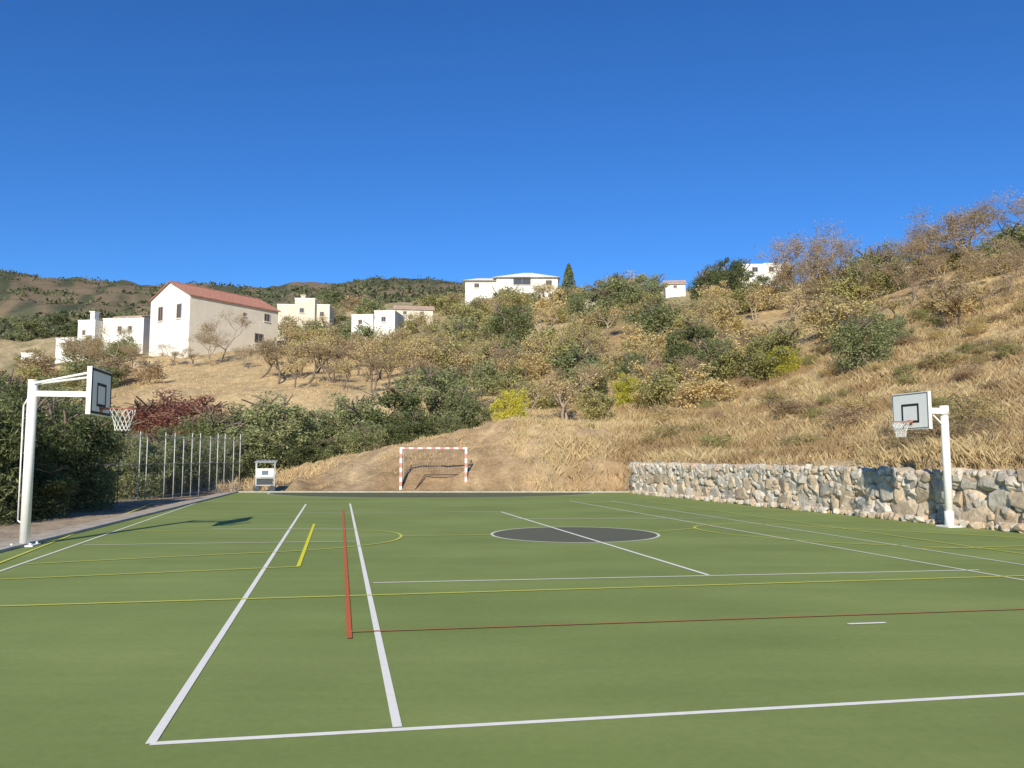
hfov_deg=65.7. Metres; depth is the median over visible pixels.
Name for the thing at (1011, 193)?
bare tree
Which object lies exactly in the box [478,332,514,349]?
almond tree
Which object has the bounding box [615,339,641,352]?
hillside tree
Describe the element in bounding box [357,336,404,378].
almond tree
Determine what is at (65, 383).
hillside tree
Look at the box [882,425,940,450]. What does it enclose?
dry shrub
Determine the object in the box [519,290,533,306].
hillside tree
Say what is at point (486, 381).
bush
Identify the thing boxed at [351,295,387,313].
hillside tree
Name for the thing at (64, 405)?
olive tree
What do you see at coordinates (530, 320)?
hillside tree
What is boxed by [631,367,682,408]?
hillside tree
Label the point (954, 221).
bare tree
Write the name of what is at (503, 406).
yellow bush
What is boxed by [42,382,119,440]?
olive tree
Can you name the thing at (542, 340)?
hillside tree
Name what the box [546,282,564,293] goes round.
hillside tree
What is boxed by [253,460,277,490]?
equipment cart
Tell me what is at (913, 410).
basketball hoop
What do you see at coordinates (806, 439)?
dry shrub
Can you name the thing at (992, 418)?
dry shrub
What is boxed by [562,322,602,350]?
hillside tree
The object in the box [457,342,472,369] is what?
almond tree
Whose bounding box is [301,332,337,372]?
almond tree
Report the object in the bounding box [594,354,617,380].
hillside tree
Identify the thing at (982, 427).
dry shrub
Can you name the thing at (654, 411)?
dry shrub
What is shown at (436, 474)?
net frame
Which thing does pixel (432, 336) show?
almond tree
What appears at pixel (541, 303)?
hillside tree
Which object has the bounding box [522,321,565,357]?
hillside tree
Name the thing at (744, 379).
dry shrub
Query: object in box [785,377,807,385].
dry shrub
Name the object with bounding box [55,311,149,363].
terraced house
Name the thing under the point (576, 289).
hillside tree
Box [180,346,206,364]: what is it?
bare tree
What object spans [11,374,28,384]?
hillside tree
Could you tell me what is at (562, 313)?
hillside tree
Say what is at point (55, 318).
hillside tree
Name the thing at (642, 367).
hillside tree
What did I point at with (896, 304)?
hillside tree
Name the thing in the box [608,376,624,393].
bare tree
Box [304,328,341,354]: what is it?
hillside tree
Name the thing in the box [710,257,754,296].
olive tree
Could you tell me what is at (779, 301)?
hillside tree
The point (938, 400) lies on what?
dry shrub
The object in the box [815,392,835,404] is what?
dry shrub
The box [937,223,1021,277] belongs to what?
bare tree
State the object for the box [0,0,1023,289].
sky
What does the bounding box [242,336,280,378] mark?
almond tree
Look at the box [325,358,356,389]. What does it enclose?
almond tree
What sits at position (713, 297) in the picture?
hillside tree
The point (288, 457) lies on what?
olive tree
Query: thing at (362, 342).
almond tree
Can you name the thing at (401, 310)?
village house
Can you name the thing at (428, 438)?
bank grass
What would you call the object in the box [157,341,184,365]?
bare tree
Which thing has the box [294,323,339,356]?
almond tree
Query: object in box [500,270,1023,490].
dry grass
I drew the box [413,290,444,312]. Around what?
hillside tree
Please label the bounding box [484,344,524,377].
almond tree
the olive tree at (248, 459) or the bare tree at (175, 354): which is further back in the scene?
the bare tree at (175, 354)
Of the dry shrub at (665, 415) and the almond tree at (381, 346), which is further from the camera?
the almond tree at (381, 346)
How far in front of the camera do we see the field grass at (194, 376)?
77.70 m
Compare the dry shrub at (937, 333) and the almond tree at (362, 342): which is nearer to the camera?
the dry shrub at (937, 333)
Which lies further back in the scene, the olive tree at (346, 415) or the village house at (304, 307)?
the village house at (304, 307)
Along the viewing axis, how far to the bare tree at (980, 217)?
70.17 m
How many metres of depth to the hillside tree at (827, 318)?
58.44 m
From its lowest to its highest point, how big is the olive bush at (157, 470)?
2.898 m
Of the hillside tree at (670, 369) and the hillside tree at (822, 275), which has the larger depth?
the hillside tree at (822, 275)
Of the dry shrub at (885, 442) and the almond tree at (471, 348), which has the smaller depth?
the dry shrub at (885, 442)
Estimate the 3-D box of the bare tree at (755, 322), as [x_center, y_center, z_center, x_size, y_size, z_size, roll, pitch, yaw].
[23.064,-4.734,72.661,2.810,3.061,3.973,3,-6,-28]
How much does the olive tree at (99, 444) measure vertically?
3.705 m
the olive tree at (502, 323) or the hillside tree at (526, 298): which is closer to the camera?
the olive tree at (502, 323)
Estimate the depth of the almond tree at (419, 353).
77.70 m
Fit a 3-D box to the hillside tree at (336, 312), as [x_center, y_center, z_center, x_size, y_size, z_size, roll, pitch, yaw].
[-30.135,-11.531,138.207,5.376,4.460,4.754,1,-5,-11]
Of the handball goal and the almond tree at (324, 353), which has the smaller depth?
the handball goal
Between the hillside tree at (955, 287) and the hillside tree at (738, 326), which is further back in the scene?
the hillside tree at (738, 326)
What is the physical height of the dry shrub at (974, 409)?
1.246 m
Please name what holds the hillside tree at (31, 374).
on the hillside
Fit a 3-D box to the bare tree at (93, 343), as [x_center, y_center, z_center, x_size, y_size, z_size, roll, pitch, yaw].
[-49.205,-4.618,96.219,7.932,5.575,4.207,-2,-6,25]
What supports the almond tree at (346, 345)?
on the hillside
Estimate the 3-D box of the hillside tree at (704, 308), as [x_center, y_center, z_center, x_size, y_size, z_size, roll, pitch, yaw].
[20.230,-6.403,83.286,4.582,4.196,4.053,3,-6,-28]
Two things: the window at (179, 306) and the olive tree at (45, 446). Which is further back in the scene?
the window at (179, 306)
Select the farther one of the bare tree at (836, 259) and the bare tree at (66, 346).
the bare tree at (66, 346)
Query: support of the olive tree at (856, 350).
on the hillside
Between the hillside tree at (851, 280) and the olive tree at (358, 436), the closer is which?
the olive tree at (358, 436)
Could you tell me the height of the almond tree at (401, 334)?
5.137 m
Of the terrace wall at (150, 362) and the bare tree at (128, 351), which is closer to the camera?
the bare tree at (128, 351)
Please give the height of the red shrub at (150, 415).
4.502 m
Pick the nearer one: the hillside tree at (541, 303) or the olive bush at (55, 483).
the olive bush at (55, 483)
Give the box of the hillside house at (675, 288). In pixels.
[663,280,686,297]
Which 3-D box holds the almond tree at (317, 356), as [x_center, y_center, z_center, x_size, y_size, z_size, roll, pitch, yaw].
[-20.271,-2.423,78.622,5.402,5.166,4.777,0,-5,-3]
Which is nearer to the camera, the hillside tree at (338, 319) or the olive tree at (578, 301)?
the olive tree at (578, 301)
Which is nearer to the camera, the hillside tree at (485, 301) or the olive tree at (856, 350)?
the olive tree at (856, 350)
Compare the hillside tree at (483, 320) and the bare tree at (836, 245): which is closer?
the bare tree at (836, 245)
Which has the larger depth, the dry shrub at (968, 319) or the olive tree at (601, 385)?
the olive tree at (601, 385)
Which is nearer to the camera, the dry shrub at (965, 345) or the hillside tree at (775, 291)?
the dry shrub at (965, 345)
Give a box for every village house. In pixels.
[277,295,333,339]
[351,310,404,341]
[393,306,434,326]
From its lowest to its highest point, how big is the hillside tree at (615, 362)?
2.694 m
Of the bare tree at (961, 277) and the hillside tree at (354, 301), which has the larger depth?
the hillside tree at (354, 301)
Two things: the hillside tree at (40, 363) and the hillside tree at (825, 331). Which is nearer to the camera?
the hillside tree at (825, 331)
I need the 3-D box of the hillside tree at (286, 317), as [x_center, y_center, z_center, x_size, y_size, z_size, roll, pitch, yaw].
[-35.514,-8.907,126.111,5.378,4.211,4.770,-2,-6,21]
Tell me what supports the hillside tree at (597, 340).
on the hillside
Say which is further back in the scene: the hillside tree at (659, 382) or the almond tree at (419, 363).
the almond tree at (419, 363)
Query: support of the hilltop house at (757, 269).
on the hillside
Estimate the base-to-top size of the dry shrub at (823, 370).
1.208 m
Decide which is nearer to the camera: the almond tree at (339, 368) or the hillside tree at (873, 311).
the hillside tree at (873, 311)
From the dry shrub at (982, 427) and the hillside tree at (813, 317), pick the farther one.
the hillside tree at (813, 317)
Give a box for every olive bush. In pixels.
[0,453,79,521]
[52,462,121,508]
[74,402,144,498]
[93,429,178,499]
[135,423,200,494]
[168,432,228,487]
[193,433,245,481]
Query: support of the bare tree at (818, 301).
on the hillside
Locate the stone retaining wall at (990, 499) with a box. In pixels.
[628,461,1023,532]
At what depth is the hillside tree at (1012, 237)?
67.56 m
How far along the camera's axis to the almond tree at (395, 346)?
87.21 m
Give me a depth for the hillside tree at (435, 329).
101.11 m
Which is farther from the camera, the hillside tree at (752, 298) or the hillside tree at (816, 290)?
the hillside tree at (752, 298)
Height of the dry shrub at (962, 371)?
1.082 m
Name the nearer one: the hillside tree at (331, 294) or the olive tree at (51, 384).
the olive tree at (51, 384)
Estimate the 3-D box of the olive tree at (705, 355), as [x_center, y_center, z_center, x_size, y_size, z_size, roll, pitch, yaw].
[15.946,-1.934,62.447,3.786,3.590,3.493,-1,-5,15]
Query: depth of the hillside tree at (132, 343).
111.17 m
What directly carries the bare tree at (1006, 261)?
on the hillside
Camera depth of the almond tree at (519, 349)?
78.27 m
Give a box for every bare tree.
[56,336,97,362]
[64,343,114,362]
[83,323,135,368]
[117,343,151,367]
[137,350,168,363]
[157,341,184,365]
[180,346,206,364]
[185,329,230,365]
[193,308,255,362]
[232,346,262,369]
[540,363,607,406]
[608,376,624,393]
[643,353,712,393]
[699,324,747,347]
[742,318,777,333]
[749,218,847,305]
[764,243,821,304]
[772,275,796,295]
[781,251,851,312]
[800,231,867,284]
[808,288,832,313]
[813,248,871,277]
[841,256,885,300]
[856,228,935,290]
[874,253,956,303]
[885,221,944,277]
[887,272,936,297]
[889,230,983,286]
[903,204,981,256]
[913,271,994,328]
[924,247,993,285]
[926,197,1008,265]
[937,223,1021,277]
[946,268,1018,309]
[955,242,988,255]
[957,189,1023,241]
[962,248,1023,294]
[981,251,1023,279]
[983,229,1014,240]
[992,195,1023,227]
[1001,239,1023,263]
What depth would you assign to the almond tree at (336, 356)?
77.75 m
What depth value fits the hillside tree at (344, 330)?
111.07 m
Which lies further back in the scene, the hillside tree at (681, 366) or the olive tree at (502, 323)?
the olive tree at (502, 323)
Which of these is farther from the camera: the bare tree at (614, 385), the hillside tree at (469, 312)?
the hillside tree at (469, 312)
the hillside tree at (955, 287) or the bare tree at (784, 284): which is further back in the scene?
the bare tree at (784, 284)
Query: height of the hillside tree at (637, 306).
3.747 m
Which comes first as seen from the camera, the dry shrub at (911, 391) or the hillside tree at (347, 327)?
the dry shrub at (911, 391)
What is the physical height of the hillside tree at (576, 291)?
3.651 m
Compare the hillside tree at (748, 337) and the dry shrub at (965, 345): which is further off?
the hillside tree at (748, 337)
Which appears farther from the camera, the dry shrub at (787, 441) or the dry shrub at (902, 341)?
the dry shrub at (902, 341)
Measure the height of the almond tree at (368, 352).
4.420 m
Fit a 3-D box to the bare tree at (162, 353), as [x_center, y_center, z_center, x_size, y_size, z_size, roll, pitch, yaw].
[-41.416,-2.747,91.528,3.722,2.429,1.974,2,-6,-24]
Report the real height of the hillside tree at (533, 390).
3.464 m
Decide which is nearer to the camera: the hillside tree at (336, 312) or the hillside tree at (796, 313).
the hillside tree at (796, 313)
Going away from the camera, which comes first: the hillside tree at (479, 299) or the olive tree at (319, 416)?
the olive tree at (319, 416)
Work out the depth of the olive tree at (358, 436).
45.49 m
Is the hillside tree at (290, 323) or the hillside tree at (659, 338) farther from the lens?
the hillside tree at (290, 323)
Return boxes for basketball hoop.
[9,366,136,546]
[891,391,961,527]
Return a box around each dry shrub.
[370,441,383,449]
[637,431,661,443]
[645,406,687,421]
[649,418,688,439]
[651,403,683,418]
[679,420,712,433]
[694,427,741,447]
[697,396,716,408]
[707,409,723,418]
[724,383,743,398]
[735,374,764,387]
[740,395,752,403]
[753,386,791,405]
[760,391,813,416]
[769,433,803,447]
[779,397,821,415]
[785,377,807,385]
[785,430,833,448]
[791,403,832,419]
[796,352,820,366]
[809,414,832,423]
[810,342,830,354]
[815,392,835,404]
[817,342,837,352]
[817,359,849,375]
[820,403,880,426]
[824,358,852,368]
[830,389,883,414]
[831,389,856,396]
[866,358,893,371]
[867,435,904,446]
[872,416,923,436]
[879,429,937,448]
[882,409,983,440]
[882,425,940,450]
[886,373,920,386]
[887,359,919,376]
[890,384,939,398]
[892,331,923,346]
[905,357,931,368]
[907,303,937,319]
[907,387,977,411]
[909,297,946,312]
[913,347,971,368]
[917,315,943,327]
[919,324,953,339]
[932,394,1010,424]
[940,337,989,351]
[949,358,987,380]
[952,319,996,334]
[958,345,992,356]
[962,397,999,408]
[963,311,993,326]
[965,419,1007,434]
[968,352,988,364]
[971,335,995,345]
[971,378,1005,391]
[979,312,1009,323]
[979,414,1004,428]
[982,335,1018,347]
[988,336,1022,358]
[1007,297,1023,311]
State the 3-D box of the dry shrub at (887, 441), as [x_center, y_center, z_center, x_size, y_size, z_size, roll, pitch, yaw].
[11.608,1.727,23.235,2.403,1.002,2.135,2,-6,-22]
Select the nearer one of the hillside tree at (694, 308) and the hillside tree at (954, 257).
the hillside tree at (954, 257)
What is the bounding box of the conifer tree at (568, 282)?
[561,263,575,291]
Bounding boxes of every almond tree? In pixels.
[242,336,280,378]
[255,337,305,383]
[261,336,318,377]
[272,341,299,375]
[280,351,310,387]
[282,324,305,345]
[283,335,332,383]
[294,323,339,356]
[298,341,352,382]
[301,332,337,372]
[311,327,345,356]
[321,347,338,374]
[323,336,358,371]
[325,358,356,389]
[339,333,357,359]
[340,342,374,375]
[349,340,385,381]
[350,335,389,369]
[352,333,372,349]
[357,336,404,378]
[359,351,393,392]
[367,351,406,385]
[371,329,403,362]
[371,337,400,360]
[376,324,413,362]
[384,335,429,370]
[387,335,427,375]
[392,339,445,382]
[394,356,432,383]
[409,335,441,358]
[424,331,445,340]
[425,357,460,377]
[435,341,482,380]
[443,348,492,386]
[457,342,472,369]
[461,339,491,352]
[466,343,500,352]
[473,334,508,347]
[477,340,540,366]
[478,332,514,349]
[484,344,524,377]
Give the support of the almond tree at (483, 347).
on the hillside
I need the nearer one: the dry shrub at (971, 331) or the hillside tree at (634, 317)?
the dry shrub at (971, 331)
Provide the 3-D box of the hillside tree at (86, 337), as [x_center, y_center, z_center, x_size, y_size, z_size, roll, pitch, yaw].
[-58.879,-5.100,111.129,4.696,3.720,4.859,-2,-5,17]
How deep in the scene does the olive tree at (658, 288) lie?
120.48 m
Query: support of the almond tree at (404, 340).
on the hillside
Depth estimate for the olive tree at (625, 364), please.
65.92 m
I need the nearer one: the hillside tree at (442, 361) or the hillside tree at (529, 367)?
the hillside tree at (529, 367)
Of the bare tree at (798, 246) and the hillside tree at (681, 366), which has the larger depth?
the bare tree at (798, 246)
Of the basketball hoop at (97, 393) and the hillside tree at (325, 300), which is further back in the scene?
the hillside tree at (325, 300)
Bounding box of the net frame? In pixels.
[415,474,477,489]
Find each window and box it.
[157,306,162,321]
[176,303,181,318]
[254,333,262,343]
[263,313,270,322]
[513,278,530,285]
[752,267,758,272]
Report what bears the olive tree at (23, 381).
on the hillside
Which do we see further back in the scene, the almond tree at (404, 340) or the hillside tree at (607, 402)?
the almond tree at (404, 340)
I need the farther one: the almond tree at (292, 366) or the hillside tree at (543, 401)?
the almond tree at (292, 366)
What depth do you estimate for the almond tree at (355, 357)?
86.37 m
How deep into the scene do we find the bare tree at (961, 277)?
53.19 m
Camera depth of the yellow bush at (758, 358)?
56.78 m
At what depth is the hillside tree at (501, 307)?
117.01 m
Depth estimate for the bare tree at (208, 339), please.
92.26 m
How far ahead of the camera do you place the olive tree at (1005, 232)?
67.34 m
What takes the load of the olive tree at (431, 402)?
on the hillside
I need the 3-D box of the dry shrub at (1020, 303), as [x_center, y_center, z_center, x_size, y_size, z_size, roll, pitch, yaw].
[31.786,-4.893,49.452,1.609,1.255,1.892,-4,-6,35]
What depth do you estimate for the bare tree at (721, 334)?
65.22 m
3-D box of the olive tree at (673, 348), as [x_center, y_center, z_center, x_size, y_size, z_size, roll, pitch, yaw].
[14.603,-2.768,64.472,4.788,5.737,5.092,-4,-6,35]
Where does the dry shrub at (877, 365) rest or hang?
on the hillside
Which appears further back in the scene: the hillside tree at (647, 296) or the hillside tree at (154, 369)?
the hillside tree at (647, 296)
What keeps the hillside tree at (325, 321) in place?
on the hillside
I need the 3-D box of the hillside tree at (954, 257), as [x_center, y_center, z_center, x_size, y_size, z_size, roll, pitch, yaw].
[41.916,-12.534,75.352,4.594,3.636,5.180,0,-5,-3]
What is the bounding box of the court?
[0,492,1023,767]
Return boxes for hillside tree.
[7,316,60,339]
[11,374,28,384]
[12,348,55,367]
[12,353,58,378]
[12,364,46,381]
[15,350,43,369]
[37,311,71,325]
[49,366,85,390]
[54,357,98,386]
[58,336,96,363]
[60,318,88,336]
[77,335,109,356]
[96,362,129,388]
[98,354,139,383]
[100,340,131,361]
[104,333,136,358]
[118,311,137,315]
[123,336,140,353]
[131,359,169,384]
[262,297,276,307]
[277,313,298,343]
[278,315,302,340]
[295,314,332,327]
[295,319,328,339]
[295,321,326,343]
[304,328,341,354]
[313,288,350,303]
[318,296,339,308]
[331,304,353,324]
[334,307,351,326]
[334,323,353,348]
[337,291,374,311]
[339,319,351,335]
[346,320,383,351]
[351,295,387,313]
[382,328,411,358]
[400,312,423,334]
[406,311,444,333]
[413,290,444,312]
[414,321,444,336]
[415,320,454,351]
[418,334,465,366]
[420,334,468,380]
[427,363,474,400]
[432,291,446,308]
[434,291,466,315]
[438,300,485,332]
[439,314,455,333]
[443,315,489,343]
[445,324,491,349]
[446,290,465,303]
[456,331,491,361]
[457,342,519,384]
[460,298,489,313]
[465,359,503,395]
[469,295,493,309]
[471,311,514,340]
[474,296,492,314]
[484,298,513,319]
[485,353,520,389]
[486,295,514,311]
[488,285,532,311]
[491,361,538,400]
[494,377,552,414]
[496,333,531,372]
[503,338,533,353]
[507,310,538,334]
[511,292,528,308]
[511,336,550,380]
[514,381,551,410]
[515,350,542,383]
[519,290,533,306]
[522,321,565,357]
[524,332,567,372]
[526,291,545,314]
[529,285,571,322]
[530,281,549,310]
[532,303,560,324]
[533,367,603,420]
[542,335,600,380]
[544,302,569,323]
[545,344,618,391]
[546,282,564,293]
[546,287,576,304]
[547,386,581,407]
[549,318,596,353]
[558,316,597,350]
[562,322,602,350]
[564,285,585,296]
[564,362,611,391]
[570,286,586,295]
[570,311,601,335]
[574,390,619,419]
[575,380,605,409]
[580,332,619,355]
[582,302,632,339]
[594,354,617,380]
[599,353,622,379]
[600,272,637,290]
[610,360,655,397]
[612,337,639,373]
[615,297,639,317]
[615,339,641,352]
[615,340,667,366]
[617,322,649,351]
[618,300,672,335]
[623,270,649,291]
[624,297,657,325]
[626,287,657,305]
[628,380,662,407]
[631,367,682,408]
[632,326,671,366]
[641,298,687,334]
[644,330,678,351]
[656,333,695,360]
[657,359,684,385]
[665,294,709,332]
[667,312,698,338]
[669,361,738,410]
[671,361,693,381]
[679,301,721,322]
[681,376,709,394]
[689,313,726,331]
[690,288,715,318]
[692,289,740,309]
[694,264,722,290]
[695,280,733,307]
[699,287,730,303]
[703,298,748,336]
[704,331,746,374]
[706,347,750,380]
[718,277,765,314]
[733,323,775,356]
[740,287,764,319]
[744,334,782,371]
[752,280,785,310]
[759,284,807,328]
[773,258,796,274]
[779,294,813,322]
[779,316,808,347]
[792,293,843,338]
[802,267,832,292]
[804,278,840,308]
[813,289,880,346]
[816,296,879,323]
[817,271,874,304]
[820,294,876,315]
[822,259,858,291]
[824,327,847,349]
[857,262,897,298]
[859,287,934,320]
[863,304,883,321]
[903,250,952,277]
[926,283,968,302]
[931,231,980,272]
[934,289,981,318]
[936,278,990,312]
[950,253,989,280]
[982,248,1021,275]
[988,224,1023,252]
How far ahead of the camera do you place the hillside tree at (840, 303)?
61.93 m
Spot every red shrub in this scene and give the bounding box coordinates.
[117,388,239,441]
[167,402,229,439]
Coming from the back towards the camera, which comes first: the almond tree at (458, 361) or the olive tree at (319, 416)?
the almond tree at (458, 361)
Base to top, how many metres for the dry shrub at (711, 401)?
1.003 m
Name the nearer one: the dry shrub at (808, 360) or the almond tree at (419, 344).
the dry shrub at (808, 360)
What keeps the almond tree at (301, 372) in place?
on the hillside
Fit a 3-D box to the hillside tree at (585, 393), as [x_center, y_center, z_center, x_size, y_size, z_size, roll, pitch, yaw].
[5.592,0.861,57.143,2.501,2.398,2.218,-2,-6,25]
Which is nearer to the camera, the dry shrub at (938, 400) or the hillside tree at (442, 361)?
the dry shrub at (938, 400)
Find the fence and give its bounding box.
[46,415,240,507]
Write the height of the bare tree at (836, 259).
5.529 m
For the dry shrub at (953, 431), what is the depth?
22.16 m
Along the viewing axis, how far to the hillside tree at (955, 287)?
55.16 m
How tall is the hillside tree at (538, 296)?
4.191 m
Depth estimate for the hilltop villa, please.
153.90 m
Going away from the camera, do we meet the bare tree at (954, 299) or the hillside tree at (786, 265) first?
the bare tree at (954, 299)
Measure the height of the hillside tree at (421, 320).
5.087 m
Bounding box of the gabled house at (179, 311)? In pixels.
[148,280,280,357]
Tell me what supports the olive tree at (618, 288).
on the hillside
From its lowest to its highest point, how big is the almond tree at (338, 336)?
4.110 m
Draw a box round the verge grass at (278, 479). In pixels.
[181,458,350,491]
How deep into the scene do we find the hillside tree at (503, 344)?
82.49 m
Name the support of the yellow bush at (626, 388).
on the hillside
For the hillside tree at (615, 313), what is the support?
on the hillside
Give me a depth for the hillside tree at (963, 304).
53.62 m
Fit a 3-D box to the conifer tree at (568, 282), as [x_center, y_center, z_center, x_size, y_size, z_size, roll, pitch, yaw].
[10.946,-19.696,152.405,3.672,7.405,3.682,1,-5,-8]
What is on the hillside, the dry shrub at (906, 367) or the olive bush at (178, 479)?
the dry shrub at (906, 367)
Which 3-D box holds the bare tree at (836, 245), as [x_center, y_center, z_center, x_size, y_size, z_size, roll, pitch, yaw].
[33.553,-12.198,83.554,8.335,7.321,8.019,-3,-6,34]
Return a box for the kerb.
[0,491,628,552]
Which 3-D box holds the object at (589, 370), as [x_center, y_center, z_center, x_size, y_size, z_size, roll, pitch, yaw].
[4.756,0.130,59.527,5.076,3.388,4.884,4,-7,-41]
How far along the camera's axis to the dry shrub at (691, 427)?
40.13 m
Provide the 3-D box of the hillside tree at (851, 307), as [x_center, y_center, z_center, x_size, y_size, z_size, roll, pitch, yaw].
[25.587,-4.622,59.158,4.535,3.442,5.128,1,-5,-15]
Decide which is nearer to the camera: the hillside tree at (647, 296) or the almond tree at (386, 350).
the almond tree at (386, 350)
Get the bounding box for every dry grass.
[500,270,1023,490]
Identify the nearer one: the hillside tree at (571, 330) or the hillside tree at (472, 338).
the hillside tree at (571, 330)
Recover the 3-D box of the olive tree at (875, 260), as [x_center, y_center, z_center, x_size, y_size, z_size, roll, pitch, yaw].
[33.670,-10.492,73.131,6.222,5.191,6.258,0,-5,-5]
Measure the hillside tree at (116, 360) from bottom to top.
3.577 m
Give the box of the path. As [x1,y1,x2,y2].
[0,492,229,547]
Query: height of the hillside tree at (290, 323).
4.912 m
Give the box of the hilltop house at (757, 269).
[731,263,781,287]
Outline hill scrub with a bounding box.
[0,267,585,341]
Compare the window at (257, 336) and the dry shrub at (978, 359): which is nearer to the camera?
the dry shrub at (978, 359)
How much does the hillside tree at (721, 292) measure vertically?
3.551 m
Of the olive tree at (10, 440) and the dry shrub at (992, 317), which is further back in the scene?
the dry shrub at (992, 317)
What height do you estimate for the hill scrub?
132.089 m
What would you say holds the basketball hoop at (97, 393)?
on the court
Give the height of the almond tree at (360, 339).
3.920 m
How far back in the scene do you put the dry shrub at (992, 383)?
32.63 m
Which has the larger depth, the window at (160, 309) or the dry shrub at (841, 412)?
the window at (160, 309)
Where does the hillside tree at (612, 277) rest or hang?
on the hillside
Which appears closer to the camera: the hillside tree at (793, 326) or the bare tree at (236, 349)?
the hillside tree at (793, 326)
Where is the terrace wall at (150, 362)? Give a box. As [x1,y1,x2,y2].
[133,361,204,365]
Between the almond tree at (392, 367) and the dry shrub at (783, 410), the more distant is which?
the almond tree at (392, 367)
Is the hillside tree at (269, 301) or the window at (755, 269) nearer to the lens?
the window at (755, 269)
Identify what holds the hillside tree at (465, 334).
on the hillside
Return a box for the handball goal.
[399,447,467,489]
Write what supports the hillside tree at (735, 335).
on the hillside
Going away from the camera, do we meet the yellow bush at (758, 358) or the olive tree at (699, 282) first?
the yellow bush at (758, 358)
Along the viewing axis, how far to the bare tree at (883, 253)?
71.35 m
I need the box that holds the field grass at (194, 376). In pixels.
[78,352,578,442]
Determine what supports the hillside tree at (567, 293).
on the hillside
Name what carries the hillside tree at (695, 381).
on the hillside
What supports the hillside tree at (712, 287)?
on the hillside
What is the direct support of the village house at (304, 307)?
on the hillside
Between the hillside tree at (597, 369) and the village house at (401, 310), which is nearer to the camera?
the hillside tree at (597, 369)
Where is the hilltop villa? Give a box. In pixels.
[462,273,559,302]
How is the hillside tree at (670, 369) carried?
on the hillside
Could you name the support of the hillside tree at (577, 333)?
on the hillside
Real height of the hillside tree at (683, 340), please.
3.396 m
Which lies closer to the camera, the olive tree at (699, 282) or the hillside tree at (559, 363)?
the hillside tree at (559, 363)
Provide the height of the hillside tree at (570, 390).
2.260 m
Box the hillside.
[0,248,1023,541]
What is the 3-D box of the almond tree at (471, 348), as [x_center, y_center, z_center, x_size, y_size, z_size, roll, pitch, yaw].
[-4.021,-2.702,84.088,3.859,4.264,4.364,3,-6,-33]
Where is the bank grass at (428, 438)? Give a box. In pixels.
[278,417,632,483]
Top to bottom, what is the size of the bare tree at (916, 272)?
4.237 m
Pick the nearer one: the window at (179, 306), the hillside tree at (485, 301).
the window at (179, 306)
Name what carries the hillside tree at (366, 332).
on the hillside
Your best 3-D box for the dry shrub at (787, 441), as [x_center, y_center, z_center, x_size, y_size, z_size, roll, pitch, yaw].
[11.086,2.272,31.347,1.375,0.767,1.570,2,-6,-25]
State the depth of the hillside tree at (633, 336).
85.76 m
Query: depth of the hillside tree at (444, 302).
138.32 m
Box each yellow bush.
[490,389,531,421]
[611,372,640,406]
[735,323,804,382]
[765,345,803,377]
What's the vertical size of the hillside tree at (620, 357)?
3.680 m
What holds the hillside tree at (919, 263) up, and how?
on the hillside
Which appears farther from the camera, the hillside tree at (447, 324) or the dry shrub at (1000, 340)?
the hillside tree at (447, 324)
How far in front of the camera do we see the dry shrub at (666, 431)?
39.79 m
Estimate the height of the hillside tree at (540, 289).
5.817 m
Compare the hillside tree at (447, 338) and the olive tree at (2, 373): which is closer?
the olive tree at (2, 373)
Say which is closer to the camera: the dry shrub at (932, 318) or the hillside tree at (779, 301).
the dry shrub at (932, 318)
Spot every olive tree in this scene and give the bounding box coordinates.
[0,369,20,394]
[0,371,49,399]
[0,374,92,517]
[0,376,62,462]
[0,388,38,525]
[4,390,103,466]
[14,374,66,404]
[26,397,124,513]
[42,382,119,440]
[173,401,270,475]
[213,429,276,479]
[216,403,285,467]
[224,389,327,471]
[268,436,319,470]
[288,411,342,459]
[299,433,341,462]
[308,391,389,454]
[338,420,386,453]
[350,380,424,446]
[383,411,436,444]
[385,364,475,435]
[436,415,467,435]
[440,384,498,429]
[481,302,537,347]
[544,380,574,407]
[565,285,616,327]
[565,357,609,395]
[579,272,645,317]
[615,351,649,381]
[627,273,669,303]
[659,314,718,382]
[685,265,733,306]
[693,336,737,380]
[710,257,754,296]
[748,273,774,294]
[771,273,796,291]
[826,302,898,371]
[840,241,915,295]
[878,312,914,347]
[975,221,1023,259]
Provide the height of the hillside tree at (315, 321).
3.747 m
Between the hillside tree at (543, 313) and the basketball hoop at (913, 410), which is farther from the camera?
the hillside tree at (543, 313)
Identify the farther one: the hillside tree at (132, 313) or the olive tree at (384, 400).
the hillside tree at (132, 313)
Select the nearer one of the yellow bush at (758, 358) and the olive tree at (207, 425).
the olive tree at (207, 425)
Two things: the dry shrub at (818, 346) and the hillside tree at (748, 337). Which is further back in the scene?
the hillside tree at (748, 337)
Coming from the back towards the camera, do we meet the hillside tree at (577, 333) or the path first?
the hillside tree at (577, 333)
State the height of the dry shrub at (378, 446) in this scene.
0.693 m
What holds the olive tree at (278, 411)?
on the hillside
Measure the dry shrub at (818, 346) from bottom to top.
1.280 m
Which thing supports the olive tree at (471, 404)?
on the hillside
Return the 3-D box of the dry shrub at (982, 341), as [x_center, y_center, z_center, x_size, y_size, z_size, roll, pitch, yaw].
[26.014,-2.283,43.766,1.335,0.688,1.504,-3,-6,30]
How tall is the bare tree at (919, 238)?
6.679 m
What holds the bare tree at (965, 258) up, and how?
on the hillside
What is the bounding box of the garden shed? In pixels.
[21,352,47,366]

